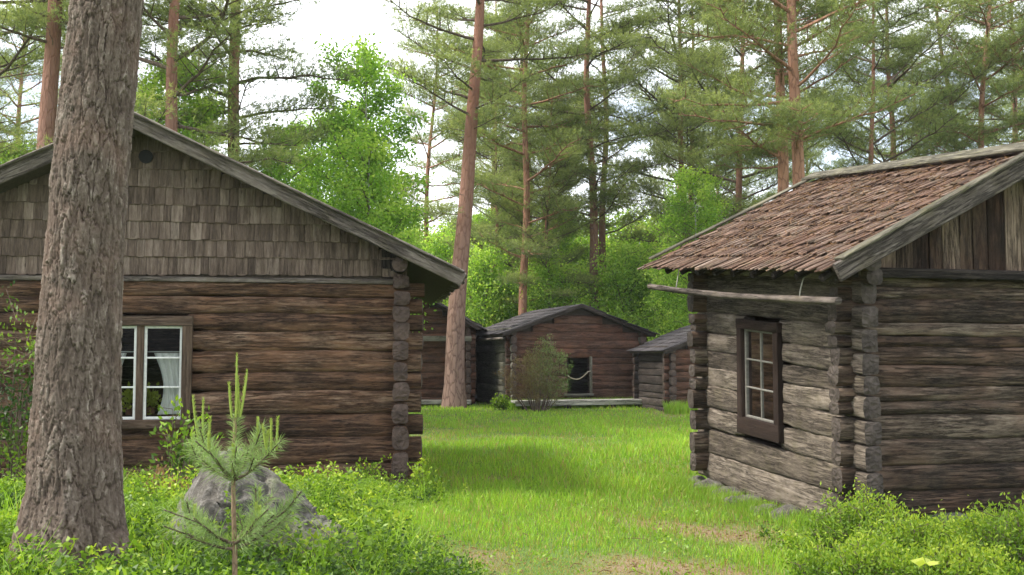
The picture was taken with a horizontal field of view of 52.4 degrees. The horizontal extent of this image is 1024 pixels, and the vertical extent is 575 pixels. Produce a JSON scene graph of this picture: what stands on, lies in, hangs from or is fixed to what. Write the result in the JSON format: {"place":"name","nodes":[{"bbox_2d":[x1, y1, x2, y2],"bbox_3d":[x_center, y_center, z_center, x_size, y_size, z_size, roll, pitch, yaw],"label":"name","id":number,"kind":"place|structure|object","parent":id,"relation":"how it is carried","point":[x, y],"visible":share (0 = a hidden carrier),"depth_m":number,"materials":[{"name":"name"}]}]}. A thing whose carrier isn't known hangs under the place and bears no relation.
{"place":"outdoors","nodes":[
{"label":"outdoors","id":0,"kind":"place"},
{"bbox_2d":[0,0,1023,237],"label":"sky","id":1,"kind":"structure","parent":0,"point":[345,19],"materials":[{"name":"white"}]},
{"bbox_2d":[0,396,1023,574],"bbox_3d":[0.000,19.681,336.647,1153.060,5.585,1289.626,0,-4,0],"label":"ground","id":2,"kind":"structure","parent":0,"point":[613,566],"depth_m":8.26,"materials":[{"name":"green plant"}]},
{"bbox_2d":[0,137,35,164],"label":"birch tree","id":3,"kind":"object","parent":2,"relation":"on","point":[3,161],"visible":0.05,"depth_m":26.01,"materials":[{"name":"green plant"}]},
{"bbox_2d":[0,279,36,482],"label":"rowan sapling","id":4,"kind":"object","parent":2,"relation":"on","point":[18,429],"visible":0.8,"depth_m":9.57,"materials":[{"name":"green plant"}]},
{"bbox_2d":[0,3,66,154],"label":"pine tree","id":5,"kind":"object","parent":2,"relation":"on","point":[18,91],"visible":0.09,"depth_m":49.92,"materials":[{"name":"green plant"}]},
{"bbox_2d":[0,0,67,159],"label":"pine tree","id":6,"kind":"object","parent":2,"relation":"on","point":[21,53],"visible":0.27,"depth_m":24.76,"materials":[{"name":"green plant"}]},
{"bbox_2d":[6,0,143,574],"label":"pine tree","id":7,"kind":"object","parent":2,"relation":"on","point":[74,474],"visible":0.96,"depth_m":5.06,"materials":[{"name":"brown plant"}]},
{"bbox_2d":[0,0,160,149],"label":"pine tree","id":8,"kind":"object","parent":2,"relation":"on","point":[52,42],"visible":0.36,"depth_m":22.19,"materials":[{"name":"brown plant"}]},
{"bbox_2d":[18,6,190,120],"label":"pine tree","id":9,"kind":"object","parent":2,"relation":"on","point":[38,106],"visible":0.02,"depth_m":44.84,"materials":[{"name":"green plant"}]},
{"bbox_2d":[125,500,178,521],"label":"fern","id":10,"kind":"object","parent":2,"relation":"on","point":[154,508],"visible":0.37,"depth_m":6.34,"materials":[{"name":"green plant"}]},
{"bbox_2d":[133,457,188,498],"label":"weed","id":11,"kind":"object","parent":2,"relation":"on","point":[158,473],"visible":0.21,"depth_m":7.33,"materials":[{"name":"green plant"}]},
{"bbox_2d":[9,0,327,176],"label":"pine tree","id":12,"kind":"object","parent":2,"relation":"on","point":[170,68],"visible":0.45,"depth_m":21.12,"materials":[{"name":"green plant"}]},
{"bbox_2d":[147,394,223,492],"bbox_3d":[-2.567,1.279,8.170,0.552,0.884,0.600,2,-4,-27],"label":"rowan sapling","id":13,"kind":"object","parent":2,"relation":"on","point":[173,445],"visible":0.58,"depth_m":8.11,"materials":[{"name":"green plant"}]},
{"bbox_2d":[136,49,236,149],"bbox_3d":[-7.640,-1.096,23.073,3.947,8.657,3.446,-3,-5,41],"label":"birch tree","id":14,"kind":"object","parent":2,"relation":"on","point":[152,83],"visible":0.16,"depth_m":22.84,"materials":[{"name":"green plant"}]},
{"bbox_2d":[153,44,239,147],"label":"pine tree","id":15,"kind":"object","parent":2,"relation":"on","point":[210,91],"visible":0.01,"depth_m":67.11,"materials":[{"name":"green plant"}]},
{"bbox_2d":[150,353,308,574],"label":"pine sapling","id":16,"kind":"object","parent":2,"relation":"on","point":[257,515],"visible":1,"depth_m":4.19,"materials":[{"name":"green plant"}]},
{"bbox_2d":[0,112,466,485],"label":"log house","id":17,"kind":"structure","parent":2,"relation":"on","point":[303,306],"depth_m":11.33,"materials":[{"name":"brown wood"}]},
{"bbox_2d":[121,381,132,414],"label":"potted plant","id":18,"kind":"object","parent":17,"relation":"on","point":[128,394],"visible":0.59,"depth_m":11.27,"materials":[{"name":"green plant"}]},
{"bbox_2d":[146,382,161,414],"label":"potted plant","id":19,"kind":"object","parent":17,"relation":"on","point":[152,398],"visible":0.69,"depth_m":11.32,"materials":[{"name":"green plant"}]},
{"bbox_2d":[121,316,193,428],"bbox_3d":[-3.994,0.905,11.184,1.111,1.204,0.233,0,-4,-7],"label":"window","id":20,"kind":"structure","parent":17,"relation":"in","point":[140,324],"depth_m":11.15,"materials":[{"name":"white paint"}]},
{"bbox_2d":[154,353,179,414],"bbox_3d":[-3.727,1.060,11.254,0.300,0.699,0.028,0,-4,-7],"label":"curtain","id":21,"kind":"object","parent":17,"relation":"hanging from","point":[169,368],"visible":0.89,"depth_m":11.26,"materials":[{"name":"white fabric"}]},
{"bbox_2d":[134,0,367,167],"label":"pine tree","id":22,"kind":"object","parent":2,"relation":"on","point":[233,95],"visible":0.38,"depth_m":23.72,"materials":[{"name":"green plant"}]},
{"bbox_2d":[161,448,362,573],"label":"boulder","id":23,"kind":"object","parent":2,"relation":"on","point":[210,496],"visible":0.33,"depth_m":5.60,"materials":[{"name":"stone"}]},
{"bbox_2d":[245,119,345,206],"bbox_3d":[-5.252,-0.316,24.247,2.892,7.216,2.965,-1,-4,8],"label":"birch tree","id":24,"kind":"object","parent":2,"relation":"on","point":[287,177],"visible":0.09,"depth_m":24.14,"materials":[{"name":"green plant"}]},
{"bbox_2d":[281,107,361,217],"bbox_3d":[-5.707,-0.823,31.243,4.155,9.113,3.627,2,-4,-25],"label":"birch tree","id":25,"kind":"object","parent":2,"relation":"on","point":[321,145],"visible":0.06,"depth_m":30.92,"materials":[{"name":"green plant"}]},
{"bbox_2d":[301,478,380,492],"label":"fern","id":26,"kind":"object","parent":2,"relation":"on","point":[361,482],"visible":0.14,"depth_m":9.10,"materials":[{"name":"green plant"}]},
{"bbox_2d":[291,33,443,238],"bbox_3d":[-3.819,-1.600,27.073,4.062,10.206,4.654,0,-4,0],"label":"birch tree","id":27,"kind":"object","parent":2,"relation":"on","point":[371,79],"visible":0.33,"depth_m":27.04,"materials":[{"name":"green plant"}]},
{"bbox_2d":[355,453,390,486],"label":"weed","id":28,"kind":"object","parent":2,"relation":"on","point":[371,469],"visible":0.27,"depth_m":10.84,"materials":[{"name":"green plant"}]},
{"bbox_2d":[357,481,390,498],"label":"fern","id":29,"kind":"object","parent":2,"relation":"on","point":[375,486],"visible":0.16,"depth_m":9.94,"materials":[{"name":"green plant"}]},
{"bbox_2d":[315,113,436,332],"bbox_3d":[-3.294,-0.454,24.899,3.121,7.596,3.044,-2,-4,33],"label":"birch tree","id":30,"kind":"object","parent":2,"relation":"on","point":[367,152],"visible":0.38,"depth_m":24.88,"materials":[{"name":"green plant"}]},
{"bbox_2d":[355,496,421,517],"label":"fern","id":31,"kind":"object","parent":2,"relation":"on","point":[396,505],"visible":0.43,"depth_m":7.53,"materials":[{"name":"green plant"}]},
{"bbox_2d":[357,207,465,309],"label":"deciduous bush","id":32,"kind":"object","parent":2,"relation":"on","point":[430,227],"depth_m":40.60,"materials":[{"name":"green plant"}]},
{"bbox_2d":[407,452,440,496],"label":"weed","id":33,"kind":"object","parent":2,"relation":"on","point":[416,470],"visible":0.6,"depth_m":10.45,"materials":[{"name":"green plant"}]},
{"bbox_2d":[383,0,492,253],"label":"pine tree","id":34,"kind":"object","parent":2,"relation":"on","point":[428,165],"visible":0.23,"depth_m":49.86,"materials":[{"name":"green plant"}]},
{"bbox_2d":[411,217,476,297],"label":"deciduous bush","id":35,"kind":"object","parent":2,"relation":"on","point":[442,253],"visible":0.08,"depth_m":45.72,"materials":[{"name":"green plant"}]},
{"bbox_2d":[408,297,486,405],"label":"log barn","id":36,"kind":"structure","parent":2,"relation":"on","point":[433,351],"depth_m":31.20,"materials":[{"name":"brown wood"}]},
{"bbox_2d":[417,206,478,254],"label":"deciduous bush","id":37,"kind":"object","parent":2,"relation":"on","point":[445,228],"visible":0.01,"depth_m":74.71,"materials":[{"name":"green plant"}]},
{"bbox_2d":[444,556,462,565],"bbox_3d":[-0.380,1.810,6.800,0.139,0.132,0.180,0,-4,0],"label":"stone","id":38,"kind":"object","parent":2,"relation":"on","point":[454,563],"visible":0.12,"depth_m":6.76,"materials":[{"name":"stone"}]},
{"bbox_2d":[441,281,471,318],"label":"deciduous bush","id":39,"kind":"object","parent":2,"relation":"on","point":[446,301],"visible":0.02,"depth_m":35.48,"materials":[{"name":"green plant"}]},
{"bbox_2d":[448,206,520,310],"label":"birch tree","id":40,"kind":"object","parent":2,"relation":"on","point":[480,215],"visible":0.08,"depth_m":44.85,"materials":[{"name":"green plant"}]},
{"bbox_2d":[186,465,793,574],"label":"needle litter","id":41,"kind":"object","parent":2,"relation":"on","point":[475,548],"visible":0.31,"depth_m":7.60,"materials":[{"name":"plant"}]},
{"bbox_2d":[452,237,527,327],"bbox_3d":[-1.180,1.012,38.086,3.946,6.328,4.429,-1,-4,21],"label":"deciduous bush","id":42,"kind":"object","parent":2,"relation":"on","point":[488,295],"visible":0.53,"depth_m":37.47,"materials":[{"name":"green plant"}]},
{"bbox_2d":[439,78,542,320],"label":"pine tree","id":43,"kind":"object","parent":2,"relation":"on","point":[495,168],"visible":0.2,"depth_m":41.87,"materials":[{"name":"green plant"}]},
{"bbox_2d":[373,0,609,408],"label":"pine tree","id":44,"kind":"object","parent":2,"relation":"on","point":[454,392],"visible":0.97,"depth_m":30.46,"materials":[{"name":"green plant"}]},
{"bbox_2d":[423,0,564,236],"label":"pine tree","id":45,"kind":"object","parent":2,"relation":"on","point":[489,4],"visible":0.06,"depth_m":60.32,"materials":[{"name":"green plant"}]},
{"bbox_2d":[490,393,511,410],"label":"weed","id":46,"kind":"object","parent":2,"relation":"on","point":[503,404],"visible":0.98,"depth_m":28.40,"materials":[{"name":"green plant"}]},
{"bbox_2d":[0,460,1018,574],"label":"bilberry carpet","id":47,"kind":"object","parent":2,"relation":"on","point":[133,486],"visible":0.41,"depth_m":5.57,"materials":[{"name":"green plant"}]},
{"bbox_2d":[487,262,547,323],"bbox_3d":[0.233,1.587,39.161,3.580,5.338,4.107,1,-4,-13],"label":"deciduous bush","id":48,"kind":"object","parent":2,"relation":"on","point":[517,291],"visible":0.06,"depth_m":38.57,"materials":[{"name":"green plant"}]},
{"bbox_2d":[419,0,618,314],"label":"pine tree","id":49,"kind":"object","parent":2,"relation":"on","point":[486,182],"visible":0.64,"depth_m":36.09,"materials":[{"name":"green plant"}]},
{"bbox_2d":[434,1,618,313],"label":"pine tree","id":50,"kind":"object","parent":2,"relation":"on","point":[515,121],"visible":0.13,"depth_m":43.41,"materials":[{"name":"green plant"}]},
{"bbox_2d":[493,333,573,411],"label":"juniper","id":51,"kind":"object","parent":2,"relation":"on","point":[546,387],"visible":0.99,"depth_m":28.22,"materials":[{"name":"green plant"}]},
{"bbox_2d":[474,77,608,310],"bbox_3d":[1.194,-1.823,37.121,4.940,11.705,5.099,1,-4,-17],"label":"pine tree","id":52,"kind":"object","parent":2,"relation":"on","point":[571,184],"visible":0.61,"depth_m":36.77,"materials":[{"name":"green plant"}]},
{"bbox_2d":[491,56,595,262],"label":"pine tree","id":53,"kind":"object","parent":2,"relation":"on","point":[538,138],"visible":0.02,"depth_m":52.05,"materials":[{"name":"green plant"}]},
{"bbox_2d":[514,223,579,312],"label":"deciduous bush","id":54,"kind":"object","parent":2,"relation":"on","point":[559,247],"depth_m":49.25,"materials":[{"name":"green plant"}]},
{"bbox_2d":[503,248,598,372],"bbox_3d":[1.473,1.191,36.948,3.587,5.753,4.026,1,-4,-17],"label":"deciduous bush","id":55,"kind":"object","parent":2,"relation":"on","point":[542,302],"visible":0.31,"depth_m":36.53,"materials":[{"name":"green plant"}]},
{"bbox_2d":[476,304,659,402],"bbox_3d":[1.359,2.173,32.490,4.902,3.122,5.195,1,-4,-15],"label":"log cabin","id":56,"kind":"object","parent":2,"relation":"on","point":[597,343],"visible":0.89,"depth_m":30.56,"materials":[{"name":"brown wood"}]},
{"bbox_2d":[476,337,502,340],"bbox_3d":[-0.875,1.578,31.489,0.078,0.094,4.615,1,-4,-15],"label":"eave pole","id":57,"kind":"object","parent":56,"relation":"attached to","point":[495,338],"visible":0.69,"depth_m":30.57,"materials":[{"name":"grey wood"}]},
{"bbox_2d":[531,190,605,310],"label":"birch tree","id":58,"kind":"object","parent":2,"relation":"on","point":[563,245],"visible":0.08,"depth_m":41.84,"materials":[{"name":"green plant"}]},
{"bbox_2d":[511,399,641,409],"bbox_3d":[2.082,3.332,29.522,4.270,0.313,0.573,1,-4,-14],"label":"porch step","id":59,"kind":"object","parent":2,"relation":"on","point":[570,402],"visible":0.62,"depth_m":29.27,"materials":[{"name":"grey wood"}]},
{"bbox_2d":[482,0,672,307],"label":"pine tree","id":60,"kind":"object","parent":2,"relation":"on","point":[629,133],"visible":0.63,"depth_m":37.84,"materials":[{"name":"green plant"}]},
{"bbox_2d":[561,259,613,372],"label":"deciduous bush","id":61,"kind":"object","parent":2,"relation":"on","point":[573,265],"visible":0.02,"depth_m":40.64,"materials":[{"name":"green plant"}]},
{"bbox_2d":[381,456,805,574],"bbox_3d":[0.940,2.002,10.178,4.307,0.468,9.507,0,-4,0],"label":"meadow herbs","id":62,"kind":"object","parent":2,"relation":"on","point":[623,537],"visible":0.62,"depth_m":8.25,"materials":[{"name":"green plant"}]},
{"bbox_2d":[564,227,632,315],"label":"deciduous bush","id":63,"kind":"object","parent":2,"relation":"on","point":[586,239],"visible":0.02,"depth_m":50.06,"materials":[{"name":"green plant"}]},
{"bbox_2d":[534,0,701,273],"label":"pine tree","id":64,"kind":"object","parent":2,"relation":"on","point":[631,167],"visible":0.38,"depth_m":42.98,"materials":[{"name":"green plant"}]},
{"bbox_2d":[561,228,674,341],"bbox_3d":[3.909,0.927,37.022,4.429,6.328,3.946,-3,-4,35],"label":"deciduous bush","id":65,"kind":"object","parent":2,"relation":"on","point":[621,277],"visible":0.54,"depth_m":36.80,"materials":[{"name":"green plant"}]},
{"bbox_2d":[581,192,676,246],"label":"deciduous bush","id":66,"kind":"object","parent":2,"relation":"on","point":[646,222],"visible":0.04,"depth_m":60.00,"materials":[{"name":"green plant"}]},
{"bbox_2d":[606,218,666,323],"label":"deciduous bush","id":67,"kind":"object","parent":2,"relation":"on","point":[642,244],"visible":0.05,"depth_m":46.75,"materials":[{"name":"green plant"}]},
{"bbox_2d":[610,259,685,339],"bbox_3d":[5.066,1.516,37.961,4.107,5.338,3.580,0,-4,2],"label":"deciduous bush","id":68,"kind":"object","parent":2,"relation":"on","point":[644,284],"visible":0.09,"depth_m":37.46,"materials":[{"name":"green plant"}]},
{"bbox_2d":[627,325,700,411],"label":"log shed","id":69,"kind":"structure","parent":2,"relation":"on","point":[661,376],"depth_m":28.22,"materials":[{"name":"wood"}]},
{"bbox_2d":[637,269,690,340],"bbox_3d":[5.707,1.357,35.015,3.624,5.178,3.228,0,-4,-2],"label":"deciduous bush","id":70,"kind":"object","parent":2,"relation":"on","point":[663,321],"visible":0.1,"depth_m":34.60,"materials":[{"name":"green plant"}]},
{"bbox_2d":[650,199,681,238],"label":"deciduous bush","id":71,"kind":"object","parent":2,"relation":"on","point":[673,232],"depth_m":61.44,"materials":[{"name":"green plant"}]},
{"bbox_2d":[625,78,715,216],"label":"pine tree","id":72,"kind":"object","parent":2,"relation":"on","point":[641,150],"visible":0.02,"depth_m":70.94,"materials":[{"name":"green plant"}]},
{"bbox_2d":[580,0,769,262],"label":"pine tree","id":73,"kind":"object","parent":2,"relation":"on","point":[678,4],"visible":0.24,"depth_m":43.36,"materials":[{"name":"green plant"}]},
{"bbox_2d":[641,163,737,331],"bbox_3d":[5.758,-0.119,32.960,3.573,7.837,3.119,1,-4,-16],"label":"birch tree","id":74,"kind":"object","parent":2,"relation":"on","point":[701,213],"visible":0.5,"depth_m":32.98,"materials":[{"name":"green plant"}]},
{"bbox_2d":[608,1,777,259],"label":"pine tree","id":75,"kind":"object","parent":2,"relation":"on","point":[665,169],"visible":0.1,"depth_m":46.82,"materials":[{"name":"green plant"}]},
{"bbox_2d":[690,475,704,481],"bbox_3d":[2.194,2.317,12.275,0.263,0.197,0.246,3,-5,-44],"label":"foundation stone","id":76,"kind":"object","parent":2,"relation":"on","point":[698,477],"visible":0.28,"depth_m":12.24,"materials":[{"name":"stone"}]},
{"bbox_2d":[692,478,722,491],"bbox_3d":[2.245,2.295,11.777,0.417,0.259,0.270,0,-4,0],"label":"foundation stone","id":77,"kind":"object","parent":2,"relation":"on","point":[711,482],"visible":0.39,"depth_m":11.73,"materials":[{"name":"stone"}]},
{"bbox_2d":[673,109,777,236],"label":"pine tree","id":78,"kind":"object","parent":2,"relation":"on","point":[752,189],"visible":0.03,"depth_m":61.28,"materials":[{"name":"green plant"}]},
{"bbox_2d":[712,486,742,495],"bbox_3d":[2.340,2.255,11.276,0.349,0.204,0.325,0,-4,0],"label":"foundation stone","id":79,"kind":"object","parent":2,"relation":"on","point":[732,489],"visible":0.27,"depth_m":11.24,"materials":[{"name":"stone"}]},
{"bbox_2d":[633,0,851,257],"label":"pine tree","id":80,"kind":"object","parent":2,"relation":"on","point":[738,198],"visible":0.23,"depth_m":39.60,"materials":[{"name":"green plant"}]},
{"bbox_2d":[723,494,765,506],"bbox_3d":[2.416,2.231,10.790,0.456,0.172,0.296,0,-4,0],"label":"foundation stone","id":81,"kind":"object","parent":2,"relation":"on","point":[731,498],"visible":0.34,"depth_m":10.72,"materials":[{"name":"stone"}]},
{"bbox_2d":[754,503,779,516],"bbox_3d":[2.517,2.202,10.185,0.310,0.168,0.244,0,-4,0],"label":"foundation stone","id":82,"kind":"object","parent":2,"relation":"on","point":[766,504],"visible":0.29,"depth_m":10.14,"materials":[{"name":"stone"}]},
{"bbox_2d":[668,0,898,197],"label":"pine tree","id":83,"kind":"object","parent":2,"relation":"on","point":[770,150],"visible":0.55,"depth_m":31.05,"materials":[{"name":"green plant"}]},
{"bbox_2d":[769,504,801,521],"bbox_3d":[2.612,2.167,9.884,0.343,0.216,0.292,0,-4,0],"label":"foundation stone","id":84,"kind":"object","parent":2,"relation":"on","point":[788,507],"visible":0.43,"depth_m":9.81,"materials":[{"name":"stone"}]},
{"bbox_2d":[654,0,937,184],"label":"pine tree","id":85,"kind":"object","parent":2,"relation":"on","point":[796,113],"visible":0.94,"depth_m":27.90,"materials":[{"name":"green plant"}]},
{"bbox_2d":[751,84,854,199],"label":"pine tree","id":86,"kind":"object","parent":2,"relation":"on","point":[815,152],"visible":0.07,"depth_m":60.27,"materials":[{"name":"green plant"}]},
{"bbox_2d":[637,142,1023,521],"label":"log cabin","id":87,"kind":"object","parent":2,"relation":"on","point":[898,371],"visible":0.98,"depth_m":9.78,"materials":[{"name":"brown wood"}]},
{"bbox_2d":[647,268,841,304],"bbox_3d":[2.250,-0.033,10.656,0.136,0.570,3.567,1,-4,-19],"label":"eave pole","id":88,"kind":"object","parent":87,"relation":"hanging from","point":[785,298],"visible":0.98,"depth_m":10.16,"materials":[{"name":"grey wood"}]},
{"bbox_2d":[736,318,790,442],"bbox_3d":[2.675,0.961,11.009,0.209,1.293,0.906,1,-4,-15],"label":"window","id":89,"kind":"structure","parent":87,"relation":"in","point":[760,363],"depth_m":10.99,"materials":[{"name":"paint"}]},
{"bbox_2d":[778,524,935,574],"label":"bilberry shrub","id":90,"kind":"object","parent":2,"relation":"on","point":[865,558],"visible":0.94,"depth_m":6.47,"materials":[{"name":"green plant"}]},
{"bbox_2d":[800,477,919,558],"bbox_3d":[2.623,1.763,7.812,0.937,0.668,0.926,-2,-4,26],"label":"bilberry shrub","id":91,"kind":"object","parent":2,"relation":"on","point":[844,523],"visible":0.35,"depth_m":7.75,"materials":[{"name":"green plant"}]},
{"bbox_2d":[763,0,977,185],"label":"pine tree","id":92,"kind":"object","parent":2,"relation":"on","point":[847,143],"visible":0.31,"depth_m":33.70,"materials":[{"name":"green plant"}]},
{"bbox_2d":[804,0,1011,178],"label":"pine tree","id":93,"kind":"object","parent":2,"relation":"on","point":[890,143],"visible":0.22,"depth_m":36.84,"materials":[{"name":"green plant"}]},
{"bbox_2d":[835,501,987,564],"bbox_3d":[2.794,1.722,7.111,1.039,0.567,1.081,-3,-5,44],"label":"bilberry shrub","id":94,"kind":"object","parent":2,"relation":"on","point":[931,534],"visible":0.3,"depth_m":7.04,"materials":[{"name":"green plant"}]},
{"bbox_2d":[860,29,965,162],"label":"pine tree","id":95,"kind":"object","parent":2,"relation":"on","point":[885,157],"visible":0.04,"depth_m":56.52,"materials":[{"name":"green plant"}]},
{"bbox_2d":[910,557,938,574],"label":"maple seedling","id":96,"kind":"object","parent":2,"relation":"on","point":[919,562],"visible":1,"depth_m":6.01,"materials":[{"name":"yellow plant"}]},
{"bbox_2d":[917,512,967,521],"bbox_3d":[4.010,2.158,9.566,0.568,0.193,0.314,0,-4,0],"label":"foundation stone","id":97,"kind":"object","parent":2,"relation":"on","point":[953,514],"visible":0.16,"depth_m":9.50,"materials":[{"name":"stone"}]},
{"bbox_2d":[870,0,1016,160],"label":"pine tree","id":98,"kind":"object","parent":2,"relation":"on","point":[987,134],"visible":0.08,"depth_m":37.76,"materials":[{"name":"green plant"}]},
{"bbox_2d":[877,529,1023,574],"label":"bilberry shrub","id":99,"kind":"object","parent":2,"relation":"on","point":[970,561],"visible":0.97,"depth_m":6.25,"materials":[{"name":"green plant"}]},
{"bbox_2d":[895,0,1023,154],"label":"pine tree","id":100,"kind":"object","parent":2,"relation":"on","point":[982,99],"visible":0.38,"depth_m":35.62,"materials":[{"name":"green plant"}]},
{"bbox_2d":[924,495,1023,540],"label":"bilberry shrub","id":101,"kind":"object","parent":2,"relation":"on","point":[968,520],"visible":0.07,"depth_m":7.67,"materials":[{"name":"green plant"}]},
{"bbox_2d":[950,0,1023,145],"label":"pine tree","id":102,"kind":"object","parent":2,"relation":"on","point":[1014,103],"visible":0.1,"depth_m":44.16,"materials":[{"name":"green plant"}]},
{"bbox_2d":[955,0,1023,144],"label":"pine tree","id":103,"kind":"object","parent":2,"relation":"on","point":[1013,66],"visible":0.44,"depth_m":36.64,"materials":[{"name":"green plant"}]},
{"bbox_2d":[962,490,1023,574],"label":"bilberry shrub","id":104,"kind":"object","parent":2,"relation":"on","point":[1007,536],"visible":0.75,"depth_m":6.78,"materials":[{"name":"green plant"}]},
{"bbox_2d":[963,66,1023,146],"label":"pine tree","id":105,"kind":"object","parent":2,"relation":"on","point":[1022,101],"visible":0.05,"depth_m":65.77,"materials":[{"name":"green plant"}]},
{"bbox_2d":[1006,85,1023,139],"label":"pine tree","id":106,"kind":"object","parent":2,"relation":"on","point":[1017,111],"visible":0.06,"depth_m":51.12,"materials":[{"name":"green plant"}]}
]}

